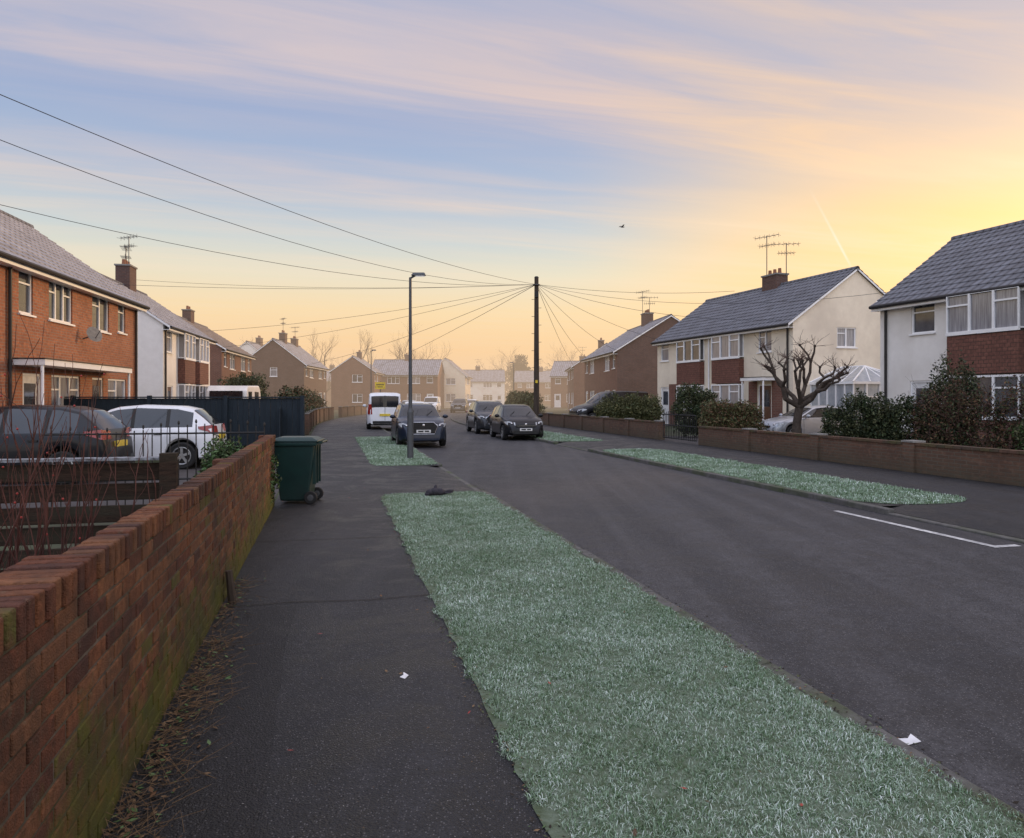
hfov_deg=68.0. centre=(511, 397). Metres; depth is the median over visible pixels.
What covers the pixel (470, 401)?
parked car
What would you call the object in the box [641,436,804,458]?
driveway
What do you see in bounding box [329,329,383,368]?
bare tree
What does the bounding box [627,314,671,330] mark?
ridge tiles
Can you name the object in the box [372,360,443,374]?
roof
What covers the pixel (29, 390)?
door glazing
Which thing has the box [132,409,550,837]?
pavement
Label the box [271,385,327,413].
hedge
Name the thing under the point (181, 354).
bay glass
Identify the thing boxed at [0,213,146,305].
roof
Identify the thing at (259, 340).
chimney
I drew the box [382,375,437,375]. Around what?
gutter
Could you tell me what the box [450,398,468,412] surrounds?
parked car
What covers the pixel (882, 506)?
ground
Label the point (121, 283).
ridge tiles
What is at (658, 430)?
pier
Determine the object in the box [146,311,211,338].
bargeboard
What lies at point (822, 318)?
walls
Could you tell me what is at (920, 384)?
door
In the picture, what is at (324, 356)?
bare tree
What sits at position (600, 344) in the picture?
chimney
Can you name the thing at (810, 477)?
grass verge
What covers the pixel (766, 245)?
tv aerial
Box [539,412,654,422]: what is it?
coping
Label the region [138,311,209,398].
walls
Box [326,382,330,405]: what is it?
walls
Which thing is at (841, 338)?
window glass
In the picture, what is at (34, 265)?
gutter
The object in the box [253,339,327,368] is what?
roof
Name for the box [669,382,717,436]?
garden bush
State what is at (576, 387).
walls
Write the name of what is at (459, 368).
roof
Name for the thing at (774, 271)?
chimney pots
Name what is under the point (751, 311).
roof
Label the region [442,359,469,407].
walls
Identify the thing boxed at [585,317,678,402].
walls
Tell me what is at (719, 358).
bay frames
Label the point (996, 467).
wall
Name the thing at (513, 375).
street lamp
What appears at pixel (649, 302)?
tv aerial
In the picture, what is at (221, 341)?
roof
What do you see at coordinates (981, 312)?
bay glass
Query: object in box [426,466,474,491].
pavement
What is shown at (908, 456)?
pier
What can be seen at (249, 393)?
windows
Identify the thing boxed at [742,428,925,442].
garden wall
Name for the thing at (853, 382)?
conservatory frame
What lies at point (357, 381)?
window frames
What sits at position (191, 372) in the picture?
bay panel
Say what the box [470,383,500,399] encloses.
window glass
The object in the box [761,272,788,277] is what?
chimney cap
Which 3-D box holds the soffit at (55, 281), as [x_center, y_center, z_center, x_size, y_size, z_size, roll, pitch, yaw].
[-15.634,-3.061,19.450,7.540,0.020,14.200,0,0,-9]
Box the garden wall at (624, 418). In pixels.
[563,414,665,421]
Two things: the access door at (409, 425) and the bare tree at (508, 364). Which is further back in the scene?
the bare tree at (508, 364)
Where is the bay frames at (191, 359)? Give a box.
[178,333,208,398]
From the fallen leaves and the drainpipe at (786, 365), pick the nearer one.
the fallen leaves
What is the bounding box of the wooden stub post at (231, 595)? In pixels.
[225,570,235,603]
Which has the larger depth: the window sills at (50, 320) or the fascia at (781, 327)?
the fascia at (781, 327)
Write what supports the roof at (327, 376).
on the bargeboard
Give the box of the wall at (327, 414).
[309,408,333,431]
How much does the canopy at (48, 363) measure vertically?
0.140 m
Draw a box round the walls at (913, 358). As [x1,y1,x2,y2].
[880,302,1023,428]
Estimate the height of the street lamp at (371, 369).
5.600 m
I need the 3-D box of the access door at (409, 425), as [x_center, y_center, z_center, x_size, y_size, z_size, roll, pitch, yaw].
[-2.730,0.925,20.312,0.080,0.450,0.008,0,0,0]
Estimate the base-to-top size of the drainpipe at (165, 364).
4.750 m
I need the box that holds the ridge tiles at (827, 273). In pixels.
[705,266,859,301]
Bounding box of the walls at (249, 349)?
[240,342,256,354]
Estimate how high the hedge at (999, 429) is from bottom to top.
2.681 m
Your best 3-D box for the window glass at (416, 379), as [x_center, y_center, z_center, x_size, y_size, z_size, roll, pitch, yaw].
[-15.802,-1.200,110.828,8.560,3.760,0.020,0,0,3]
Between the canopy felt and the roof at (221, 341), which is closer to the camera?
the canopy felt
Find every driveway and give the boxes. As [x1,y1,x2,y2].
[0,464,278,508]
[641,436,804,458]
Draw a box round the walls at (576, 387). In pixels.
[568,362,584,410]
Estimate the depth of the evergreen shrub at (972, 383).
19.05 m
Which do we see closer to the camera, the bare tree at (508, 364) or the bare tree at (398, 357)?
the bare tree at (398, 357)
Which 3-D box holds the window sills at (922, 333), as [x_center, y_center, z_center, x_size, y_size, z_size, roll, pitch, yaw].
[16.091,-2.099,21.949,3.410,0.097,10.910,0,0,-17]
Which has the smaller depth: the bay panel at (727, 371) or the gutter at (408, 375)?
the bay panel at (727, 371)
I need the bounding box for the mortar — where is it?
[0,447,273,837]
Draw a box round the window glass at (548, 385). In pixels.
[518,383,550,399]
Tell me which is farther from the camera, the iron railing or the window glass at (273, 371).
the window glass at (273, 371)
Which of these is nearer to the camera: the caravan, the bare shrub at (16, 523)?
the bare shrub at (16, 523)
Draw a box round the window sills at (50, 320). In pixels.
[18,312,127,335]
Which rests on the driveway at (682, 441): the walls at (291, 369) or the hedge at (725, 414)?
the hedge at (725, 414)
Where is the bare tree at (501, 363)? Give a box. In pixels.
[478,346,519,397]
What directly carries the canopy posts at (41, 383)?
on the garden lawn at (53, 546)
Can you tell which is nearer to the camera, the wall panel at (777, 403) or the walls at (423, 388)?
the wall panel at (777, 403)
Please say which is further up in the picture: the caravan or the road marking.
the caravan
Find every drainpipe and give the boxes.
[8,267,137,405]
[165,330,166,398]
[708,328,787,412]
[884,310,886,408]
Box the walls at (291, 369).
[251,340,325,406]
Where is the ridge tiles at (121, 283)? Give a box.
[98,272,147,295]
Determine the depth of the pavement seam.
6.17 m
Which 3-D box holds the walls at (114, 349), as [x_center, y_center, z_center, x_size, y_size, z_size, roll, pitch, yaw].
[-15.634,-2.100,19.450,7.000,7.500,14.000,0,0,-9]
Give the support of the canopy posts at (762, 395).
on the garden lawn at (558, 411)
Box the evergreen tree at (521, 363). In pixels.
[508,354,532,390]
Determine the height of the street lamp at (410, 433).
5.050 m
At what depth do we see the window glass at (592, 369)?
63.76 m
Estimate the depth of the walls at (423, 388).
110.73 m
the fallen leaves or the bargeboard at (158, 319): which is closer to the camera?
the fallen leaves
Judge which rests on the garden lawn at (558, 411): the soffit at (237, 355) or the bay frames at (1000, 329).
the bay frames at (1000, 329)
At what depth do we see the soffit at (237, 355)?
55.23 m
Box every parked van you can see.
[363,392,400,428]
[424,396,440,411]
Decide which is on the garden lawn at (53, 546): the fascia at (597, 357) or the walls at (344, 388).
the walls at (344, 388)
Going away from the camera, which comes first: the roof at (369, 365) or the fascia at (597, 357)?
the fascia at (597, 357)
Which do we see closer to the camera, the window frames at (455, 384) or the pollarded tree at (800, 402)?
the pollarded tree at (800, 402)
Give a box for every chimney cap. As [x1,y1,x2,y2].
[114,264,137,268]
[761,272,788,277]
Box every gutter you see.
[0,250,149,309]
[170,326,217,342]
[226,349,256,358]
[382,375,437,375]
[470,381,504,381]
[514,382,550,382]
[580,351,612,361]
[650,323,787,343]
[869,283,1023,308]
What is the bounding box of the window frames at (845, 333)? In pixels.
[661,327,855,360]
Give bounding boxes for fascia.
[0,256,146,311]
[169,328,215,344]
[226,350,255,359]
[581,353,613,362]
[652,326,788,345]
[871,287,1023,311]
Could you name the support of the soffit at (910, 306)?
attached to the walls at (913, 358)
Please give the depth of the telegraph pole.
39.89 m
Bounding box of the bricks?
[0,442,274,837]
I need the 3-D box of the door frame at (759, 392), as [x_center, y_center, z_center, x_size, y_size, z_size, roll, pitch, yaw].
[10.345,0.465,39.631,0.060,2.130,10.300,0,0,-18]
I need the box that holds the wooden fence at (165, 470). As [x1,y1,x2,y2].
[0,452,180,572]
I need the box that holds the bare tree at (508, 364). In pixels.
[495,354,516,382]
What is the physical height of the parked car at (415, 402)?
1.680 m
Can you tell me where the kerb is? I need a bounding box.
[377,406,1023,827]
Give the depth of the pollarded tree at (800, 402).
27.41 m
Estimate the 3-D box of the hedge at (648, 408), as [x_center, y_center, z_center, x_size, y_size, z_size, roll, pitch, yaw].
[5.823,0.674,37.983,3.621,2.054,1.466,0,0,15]
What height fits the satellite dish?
0.449 m
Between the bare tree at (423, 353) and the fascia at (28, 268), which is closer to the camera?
the fascia at (28, 268)
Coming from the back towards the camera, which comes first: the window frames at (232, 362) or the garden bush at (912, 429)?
the window frames at (232, 362)
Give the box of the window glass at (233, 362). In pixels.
[224,354,248,370]
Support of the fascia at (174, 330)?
attached to the soffit
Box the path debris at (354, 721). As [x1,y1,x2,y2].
[147,535,549,837]
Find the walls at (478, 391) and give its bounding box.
[470,382,504,404]
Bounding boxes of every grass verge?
[354,436,437,465]
[382,490,1023,837]
[525,431,602,441]
[602,448,965,503]
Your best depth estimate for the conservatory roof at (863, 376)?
32.03 m
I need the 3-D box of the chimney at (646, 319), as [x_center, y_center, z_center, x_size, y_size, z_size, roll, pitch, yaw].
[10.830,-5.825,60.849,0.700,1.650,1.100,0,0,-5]
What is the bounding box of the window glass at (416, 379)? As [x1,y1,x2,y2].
[388,376,432,400]
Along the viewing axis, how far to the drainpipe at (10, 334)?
17.77 m
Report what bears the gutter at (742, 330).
attached to the fascia at (781, 327)
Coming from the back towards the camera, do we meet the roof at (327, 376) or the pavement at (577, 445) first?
the roof at (327, 376)
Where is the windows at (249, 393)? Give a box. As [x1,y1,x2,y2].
[248,392,258,396]
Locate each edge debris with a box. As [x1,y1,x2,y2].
[377,495,567,836]
[486,491,1023,830]
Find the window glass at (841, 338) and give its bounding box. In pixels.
[662,328,853,359]
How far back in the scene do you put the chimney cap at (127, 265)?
39.46 m
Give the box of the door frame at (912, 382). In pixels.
[911,380,934,430]
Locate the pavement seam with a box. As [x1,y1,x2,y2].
[221,536,428,607]
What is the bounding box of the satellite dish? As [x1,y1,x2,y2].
[82,327,101,341]
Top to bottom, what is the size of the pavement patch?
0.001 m
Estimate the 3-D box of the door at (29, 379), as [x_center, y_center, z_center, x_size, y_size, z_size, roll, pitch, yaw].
[-12.442,0.495,21.132,0.040,2.070,5.180,0,0,-9]
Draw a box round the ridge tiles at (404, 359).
[374,359,441,359]
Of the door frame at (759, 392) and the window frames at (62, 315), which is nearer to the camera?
the window frames at (62, 315)
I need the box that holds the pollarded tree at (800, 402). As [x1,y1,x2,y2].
[753,331,854,432]
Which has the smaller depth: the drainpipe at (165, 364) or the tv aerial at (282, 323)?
the drainpipe at (165, 364)
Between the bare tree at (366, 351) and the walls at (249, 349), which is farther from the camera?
the bare tree at (366, 351)
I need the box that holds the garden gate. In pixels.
[663,411,696,441]
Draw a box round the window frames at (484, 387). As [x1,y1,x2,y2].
[470,382,492,400]
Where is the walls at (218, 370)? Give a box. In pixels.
[210,344,250,385]
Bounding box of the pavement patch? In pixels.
[101,605,296,837]
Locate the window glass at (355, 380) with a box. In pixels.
[353,375,377,401]
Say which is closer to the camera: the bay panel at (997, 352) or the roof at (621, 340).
the bay panel at (997, 352)
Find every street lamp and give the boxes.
[371,350,375,392]
[407,272,425,458]
[510,362,513,389]
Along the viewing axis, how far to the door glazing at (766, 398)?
35.27 m
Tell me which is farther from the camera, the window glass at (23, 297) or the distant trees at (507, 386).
the distant trees at (507, 386)
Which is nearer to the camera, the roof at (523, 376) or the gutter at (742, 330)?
the gutter at (742, 330)
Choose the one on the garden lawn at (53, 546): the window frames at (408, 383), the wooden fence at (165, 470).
the wooden fence at (165, 470)
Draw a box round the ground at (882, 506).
[431,399,1021,538]
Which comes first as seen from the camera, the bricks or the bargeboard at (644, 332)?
the bricks
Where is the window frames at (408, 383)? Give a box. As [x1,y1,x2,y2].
[387,376,432,400]
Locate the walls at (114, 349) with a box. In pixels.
[0,265,134,405]
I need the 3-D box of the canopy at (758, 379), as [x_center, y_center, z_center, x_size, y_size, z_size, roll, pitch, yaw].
[11.351,-0.840,35.124,0.697,0.140,1.700,0,0,-18]
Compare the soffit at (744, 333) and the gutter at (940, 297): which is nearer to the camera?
the gutter at (940, 297)
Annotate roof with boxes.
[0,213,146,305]
[106,278,212,339]
[181,318,254,356]
[239,342,261,349]
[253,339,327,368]
[326,370,330,380]
[330,356,383,373]
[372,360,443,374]
[443,359,471,377]
[463,370,504,380]
[514,371,550,381]
[550,361,578,375]
[582,315,678,359]
[653,269,883,341]
[810,366,879,382]
[871,223,1023,305]
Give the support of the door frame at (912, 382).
attached to the walls at (913, 358)
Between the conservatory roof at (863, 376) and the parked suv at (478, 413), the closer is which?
the conservatory roof at (863, 376)
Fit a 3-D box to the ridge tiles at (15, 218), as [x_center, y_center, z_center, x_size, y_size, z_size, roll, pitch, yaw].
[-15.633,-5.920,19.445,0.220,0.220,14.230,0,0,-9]
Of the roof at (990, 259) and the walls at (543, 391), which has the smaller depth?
the roof at (990, 259)
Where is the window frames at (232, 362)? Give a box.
[224,353,248,370]
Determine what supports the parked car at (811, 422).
on the driveway at (682, 441)
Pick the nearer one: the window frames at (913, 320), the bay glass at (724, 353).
the window frames at (913, 320)
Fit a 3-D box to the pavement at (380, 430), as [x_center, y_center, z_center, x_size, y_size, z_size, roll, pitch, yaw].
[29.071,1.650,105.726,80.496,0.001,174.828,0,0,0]
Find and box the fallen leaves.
[205,492,834,836]
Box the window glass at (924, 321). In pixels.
[915,304,933,331]
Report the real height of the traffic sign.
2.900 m
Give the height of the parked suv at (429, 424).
1.500 m
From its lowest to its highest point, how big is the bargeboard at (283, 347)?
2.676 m
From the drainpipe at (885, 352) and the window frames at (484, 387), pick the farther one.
the window frames at (484, 387)
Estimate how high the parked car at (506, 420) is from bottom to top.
1.630 m
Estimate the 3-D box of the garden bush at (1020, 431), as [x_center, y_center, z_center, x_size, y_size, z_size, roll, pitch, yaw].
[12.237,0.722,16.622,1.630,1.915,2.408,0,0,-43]
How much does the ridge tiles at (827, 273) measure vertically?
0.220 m
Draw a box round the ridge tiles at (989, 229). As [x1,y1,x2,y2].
[951,220,1023,239]
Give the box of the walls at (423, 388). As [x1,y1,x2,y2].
[382,362,443,407]
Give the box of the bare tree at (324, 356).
[306,327,338,392]
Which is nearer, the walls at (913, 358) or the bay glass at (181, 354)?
the walls at (913, 358)
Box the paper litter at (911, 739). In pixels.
[898,734,920,744]
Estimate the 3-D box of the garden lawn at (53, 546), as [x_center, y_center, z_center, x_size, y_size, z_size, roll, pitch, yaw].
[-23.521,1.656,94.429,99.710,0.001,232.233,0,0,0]
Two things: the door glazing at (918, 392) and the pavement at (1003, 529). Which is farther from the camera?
the door glazing at (918, 392)
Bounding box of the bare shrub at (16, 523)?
[0,309,161,570]
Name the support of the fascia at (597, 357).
attached to the roof at (621, 340)
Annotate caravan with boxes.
[206,386,260,398]
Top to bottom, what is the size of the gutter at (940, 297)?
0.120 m
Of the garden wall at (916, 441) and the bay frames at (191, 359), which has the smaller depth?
the garden wall at (916, 441)
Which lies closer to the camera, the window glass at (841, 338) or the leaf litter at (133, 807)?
the leaf litter at (133, 807)
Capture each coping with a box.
[0,435,275,656]
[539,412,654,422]
[697,426,1023,453]
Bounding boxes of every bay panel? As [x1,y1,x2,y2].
[178,359,208,384]
[677,358,743,421]
[947,330,1023,447]
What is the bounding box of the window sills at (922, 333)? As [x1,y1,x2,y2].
[909,332,935,335]
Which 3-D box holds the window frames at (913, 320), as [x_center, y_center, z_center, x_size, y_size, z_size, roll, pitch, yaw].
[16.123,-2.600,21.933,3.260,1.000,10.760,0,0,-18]
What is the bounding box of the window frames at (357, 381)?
[352,374,377,401]
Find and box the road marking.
[836,511,1019,546]
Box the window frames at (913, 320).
[912,304,934,333]
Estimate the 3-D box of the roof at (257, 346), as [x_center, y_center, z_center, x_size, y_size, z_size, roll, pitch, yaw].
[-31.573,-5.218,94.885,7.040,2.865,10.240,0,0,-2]
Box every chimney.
[115,265,135,291]
[182,310,193,323]
[256,338,262,345]
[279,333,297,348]
[598,341,603,347]
[641,314,652,333]
[762,274,787,291]
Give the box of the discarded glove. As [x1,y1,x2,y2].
[425,485,453,495]
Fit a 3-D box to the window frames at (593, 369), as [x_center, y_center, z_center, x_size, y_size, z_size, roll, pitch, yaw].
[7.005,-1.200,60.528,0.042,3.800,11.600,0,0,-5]
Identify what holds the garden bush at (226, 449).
on the garden lawn at (53, 546)
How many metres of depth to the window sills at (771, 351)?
34.23 m
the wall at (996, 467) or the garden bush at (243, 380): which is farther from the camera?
the garden bush at (243, 380)
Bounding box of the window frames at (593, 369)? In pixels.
[586,355,614,397]
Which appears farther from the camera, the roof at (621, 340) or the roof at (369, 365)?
the roof at (369, 365)
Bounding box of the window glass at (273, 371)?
[271,367,319,395]
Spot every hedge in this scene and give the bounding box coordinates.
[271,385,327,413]
[504,390,546,412]
[592,391,664,420]
[697,398,768,429]
[817,387,930,440]
[906,359,1023,449]
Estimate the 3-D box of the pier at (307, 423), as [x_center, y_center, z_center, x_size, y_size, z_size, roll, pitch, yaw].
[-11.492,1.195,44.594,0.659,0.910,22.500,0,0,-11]
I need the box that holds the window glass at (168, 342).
[167,332,169,350]
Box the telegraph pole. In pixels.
[532,276,539,415]
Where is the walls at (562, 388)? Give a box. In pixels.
[551,378,567,407]
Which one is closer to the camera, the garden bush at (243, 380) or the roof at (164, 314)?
the roof at (164, 314)
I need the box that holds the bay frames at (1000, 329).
[946,286,1023,420]
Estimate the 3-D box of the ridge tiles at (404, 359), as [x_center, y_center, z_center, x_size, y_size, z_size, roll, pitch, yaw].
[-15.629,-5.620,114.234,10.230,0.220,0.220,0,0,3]
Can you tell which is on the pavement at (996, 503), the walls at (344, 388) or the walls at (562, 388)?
the walls at (562, 388)
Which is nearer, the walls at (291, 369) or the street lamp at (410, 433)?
the street lamp at (410, 433)
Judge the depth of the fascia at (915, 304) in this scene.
24.91 m
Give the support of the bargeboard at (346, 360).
attached to the roof at (369, 365)
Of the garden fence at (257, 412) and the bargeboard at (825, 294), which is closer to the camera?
the garden fence at (257, 412)
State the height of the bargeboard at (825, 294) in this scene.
2.701 m
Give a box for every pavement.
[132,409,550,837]
[371,406,545,465]
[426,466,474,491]
[452,407,564,441]
[457,407,1023,527]
[558,442,603,449]
[601,449,899,505]
[892,505,1023,538]
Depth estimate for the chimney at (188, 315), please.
55.41 m
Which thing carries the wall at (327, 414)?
on the garden lawn at (53, 546)
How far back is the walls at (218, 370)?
51.00 m
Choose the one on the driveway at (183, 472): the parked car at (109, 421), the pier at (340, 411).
the parked car at (109, 421)
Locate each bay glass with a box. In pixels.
[179,334,207,398]
[677,334,742,405]
[948,288,1023,416]
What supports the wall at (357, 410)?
on the garden lawn at (53, 546)
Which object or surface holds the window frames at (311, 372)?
attached to the walls at (291, 369)
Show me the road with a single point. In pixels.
(899, 631)
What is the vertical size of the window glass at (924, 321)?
0.960 m
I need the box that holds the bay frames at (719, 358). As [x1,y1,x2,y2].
[676,332,743,408]
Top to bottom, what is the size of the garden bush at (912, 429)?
1.712 m
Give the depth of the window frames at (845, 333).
34.35 m
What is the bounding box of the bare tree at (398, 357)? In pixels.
[387,327,423,358]
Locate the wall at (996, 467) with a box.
[698,428,1023,486]
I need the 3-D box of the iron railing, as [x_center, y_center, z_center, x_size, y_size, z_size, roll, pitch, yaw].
[-5.189,0.958,11.100,3.026,1.285,0.034,0,0,-13]
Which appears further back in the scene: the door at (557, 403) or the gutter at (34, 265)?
the door at (557, 403)
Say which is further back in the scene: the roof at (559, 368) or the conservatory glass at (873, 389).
the roof at (559, 368)
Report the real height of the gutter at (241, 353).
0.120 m
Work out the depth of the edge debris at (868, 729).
3.91 m
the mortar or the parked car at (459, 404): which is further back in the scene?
the parked car at (459, 404)
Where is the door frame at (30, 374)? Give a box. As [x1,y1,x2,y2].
[23,373,101,404]
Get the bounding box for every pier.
[305,407,329,434]
[338,406,361,416]
[547,413,664,439]
[743,429,915,472]
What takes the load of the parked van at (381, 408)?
on the pavement at (311, 778)
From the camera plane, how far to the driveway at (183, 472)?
12.65 m
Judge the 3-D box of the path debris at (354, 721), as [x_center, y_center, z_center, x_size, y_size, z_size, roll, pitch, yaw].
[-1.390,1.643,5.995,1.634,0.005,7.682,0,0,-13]
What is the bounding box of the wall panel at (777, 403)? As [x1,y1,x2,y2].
[669,381,782,424]
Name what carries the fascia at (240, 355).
attached to the roof at (221, 341)
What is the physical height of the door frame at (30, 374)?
2.130 m
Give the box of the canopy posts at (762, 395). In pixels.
[741,380,763,420]
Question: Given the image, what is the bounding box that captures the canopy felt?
[13,358,132,368]
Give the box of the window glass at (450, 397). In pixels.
[446,379,468,400]
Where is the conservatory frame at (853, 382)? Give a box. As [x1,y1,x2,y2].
[809,365,879,408]
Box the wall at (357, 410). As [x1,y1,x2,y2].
[343,406,367,416]
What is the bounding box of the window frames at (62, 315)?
[19,274,124,404]
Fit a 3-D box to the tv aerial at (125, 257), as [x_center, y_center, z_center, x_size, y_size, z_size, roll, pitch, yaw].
[-20.292,-7.635,40.061,0.905,1.770,1.982,0,0,-41]
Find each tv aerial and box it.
[120,234,136,263]
[280,318,298,332]
[638,290,657,314]
[755,234,799,275]
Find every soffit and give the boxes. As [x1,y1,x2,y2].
[0,261,144,311]
[222,351,253,359]
[655,327,793,345]
[875,301,945,311]
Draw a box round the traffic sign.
[375,382,384,391]
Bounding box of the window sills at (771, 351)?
[660,347,857,361]
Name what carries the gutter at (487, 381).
attached to the fascia
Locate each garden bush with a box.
[193,434,281,505]
[216,372,270,398]
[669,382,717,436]
[855,402,972,444]
[1006,405,1023,449]
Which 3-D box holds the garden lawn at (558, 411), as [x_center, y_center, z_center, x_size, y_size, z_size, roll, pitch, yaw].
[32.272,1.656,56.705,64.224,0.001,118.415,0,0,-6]
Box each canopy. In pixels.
[12,359,131,372]
[740,377,774,380]
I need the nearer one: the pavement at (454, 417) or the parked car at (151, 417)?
the parked car at (151, 417)
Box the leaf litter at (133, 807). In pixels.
[102,575,266,837]
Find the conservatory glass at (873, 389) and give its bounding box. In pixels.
[812,384,878,413]
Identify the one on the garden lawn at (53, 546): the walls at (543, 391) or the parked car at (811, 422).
the walls at (543, 391)
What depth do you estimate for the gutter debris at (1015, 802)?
4.43 m
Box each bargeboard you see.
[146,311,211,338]
[252,340,306,365]
[328,357,374,372]
[613,315,679,352]
[788,268,885,325]
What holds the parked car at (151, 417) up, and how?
on the driveway at (183, 472)
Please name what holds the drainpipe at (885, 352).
attached to the walls at (913, 358)
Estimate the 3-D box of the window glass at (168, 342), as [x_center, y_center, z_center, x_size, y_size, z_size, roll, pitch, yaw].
[-18.804,-1.175,38.629,4.295,3.810,9.195,0,0,-10]
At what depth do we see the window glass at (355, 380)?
98.02 m
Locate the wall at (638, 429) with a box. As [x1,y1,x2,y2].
[540,414,654,438]
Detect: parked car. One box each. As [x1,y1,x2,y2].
[0,394,133,484]
[107,397,226,468]
[404,401,424,403]
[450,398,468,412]
[468,398,478,405]
[490,404,542,439]
[568,391,648,416]
[763,400,861,434]
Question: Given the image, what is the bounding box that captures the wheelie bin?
[274,436,327,503]
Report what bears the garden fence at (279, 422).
on the garden lawn at (53, 546)
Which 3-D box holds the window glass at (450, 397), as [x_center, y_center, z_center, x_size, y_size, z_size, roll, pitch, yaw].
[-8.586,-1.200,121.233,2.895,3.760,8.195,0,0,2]
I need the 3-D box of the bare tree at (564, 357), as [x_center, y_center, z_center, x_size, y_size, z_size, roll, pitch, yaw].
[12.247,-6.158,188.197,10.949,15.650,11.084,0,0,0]
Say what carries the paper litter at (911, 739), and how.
on the road
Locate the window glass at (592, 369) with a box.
[587,356,614,397]
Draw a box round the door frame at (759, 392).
[661,384,770,419]
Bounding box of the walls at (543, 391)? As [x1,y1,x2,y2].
[514,383,550,404]
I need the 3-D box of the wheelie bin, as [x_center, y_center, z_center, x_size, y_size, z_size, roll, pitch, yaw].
[-3.357,1.135,11.996,0.806,1.030,0.626,0,0,-4]
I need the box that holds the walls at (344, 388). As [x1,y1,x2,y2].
[331,357,381,409]
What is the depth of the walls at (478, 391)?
156.39 m
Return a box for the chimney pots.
[768,268,781,273]
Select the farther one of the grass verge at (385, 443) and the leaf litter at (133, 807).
the grass verge at (385, 443)
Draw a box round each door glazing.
[24,383,98,404]
[663,390,769,406]
[916,388,929,406]
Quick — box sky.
[0,0,1023,391]
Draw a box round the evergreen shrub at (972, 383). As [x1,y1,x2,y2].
[920,349,983,444]
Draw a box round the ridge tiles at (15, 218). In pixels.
[0,210,33,227]
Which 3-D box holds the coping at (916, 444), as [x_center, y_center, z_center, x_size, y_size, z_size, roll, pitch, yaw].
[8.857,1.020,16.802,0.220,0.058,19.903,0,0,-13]
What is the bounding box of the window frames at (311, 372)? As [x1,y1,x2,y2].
[270,367,324,397]
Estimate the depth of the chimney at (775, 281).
39.42 m
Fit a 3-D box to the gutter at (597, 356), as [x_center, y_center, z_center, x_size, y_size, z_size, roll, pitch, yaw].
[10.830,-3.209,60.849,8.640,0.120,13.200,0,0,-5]
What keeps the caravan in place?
on the garden lawn at (53, 546)
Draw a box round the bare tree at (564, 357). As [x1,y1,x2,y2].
[543,342,578,365]
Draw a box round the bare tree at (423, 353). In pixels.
[402,342,450,358]
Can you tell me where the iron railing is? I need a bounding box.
[41,419,264,506]
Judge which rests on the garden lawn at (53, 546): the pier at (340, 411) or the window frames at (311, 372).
the pier at (340, 411)
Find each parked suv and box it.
[390,403,447,445]
[466,401,502,433]
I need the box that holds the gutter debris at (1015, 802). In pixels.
[470,483,1018,803]
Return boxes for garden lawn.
[0,405,550,569]
[541,408,1021,486]
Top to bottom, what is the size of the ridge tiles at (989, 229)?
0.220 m
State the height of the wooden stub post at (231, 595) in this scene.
0.287 m
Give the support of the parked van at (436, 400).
on the road
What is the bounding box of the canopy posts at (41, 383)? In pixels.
[40,365,129,404]
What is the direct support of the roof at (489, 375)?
attached to the bargeboard
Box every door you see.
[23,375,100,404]
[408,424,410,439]
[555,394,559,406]
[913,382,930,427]
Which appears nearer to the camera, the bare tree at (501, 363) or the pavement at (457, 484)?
the pavement at (457, 484)
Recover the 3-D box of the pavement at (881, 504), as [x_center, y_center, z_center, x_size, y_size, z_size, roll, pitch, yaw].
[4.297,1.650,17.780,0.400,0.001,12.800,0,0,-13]
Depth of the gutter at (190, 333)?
38.12 m
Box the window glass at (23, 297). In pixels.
[19,271,122,404]
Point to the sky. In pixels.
(516, 140)
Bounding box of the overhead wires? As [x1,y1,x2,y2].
[0,94,885,370]
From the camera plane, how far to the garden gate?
27.98 m
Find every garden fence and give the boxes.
[64,396,305,456]
[279,408,280,436]
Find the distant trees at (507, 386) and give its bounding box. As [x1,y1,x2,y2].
[482,363,551,400]
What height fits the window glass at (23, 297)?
3.790 m
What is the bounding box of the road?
[379,411,1023,813]
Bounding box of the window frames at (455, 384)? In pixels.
[446,378,468,401]
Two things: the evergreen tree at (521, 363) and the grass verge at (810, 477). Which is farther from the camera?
the evergreen tree at (521, 363)
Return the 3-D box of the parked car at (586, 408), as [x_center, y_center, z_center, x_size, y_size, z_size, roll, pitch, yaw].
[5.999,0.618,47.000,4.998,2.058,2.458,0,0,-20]
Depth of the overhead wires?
33.60 m
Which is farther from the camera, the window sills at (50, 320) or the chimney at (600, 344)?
the chimney at (600, 344)
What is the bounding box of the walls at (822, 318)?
[657,271,882,419]

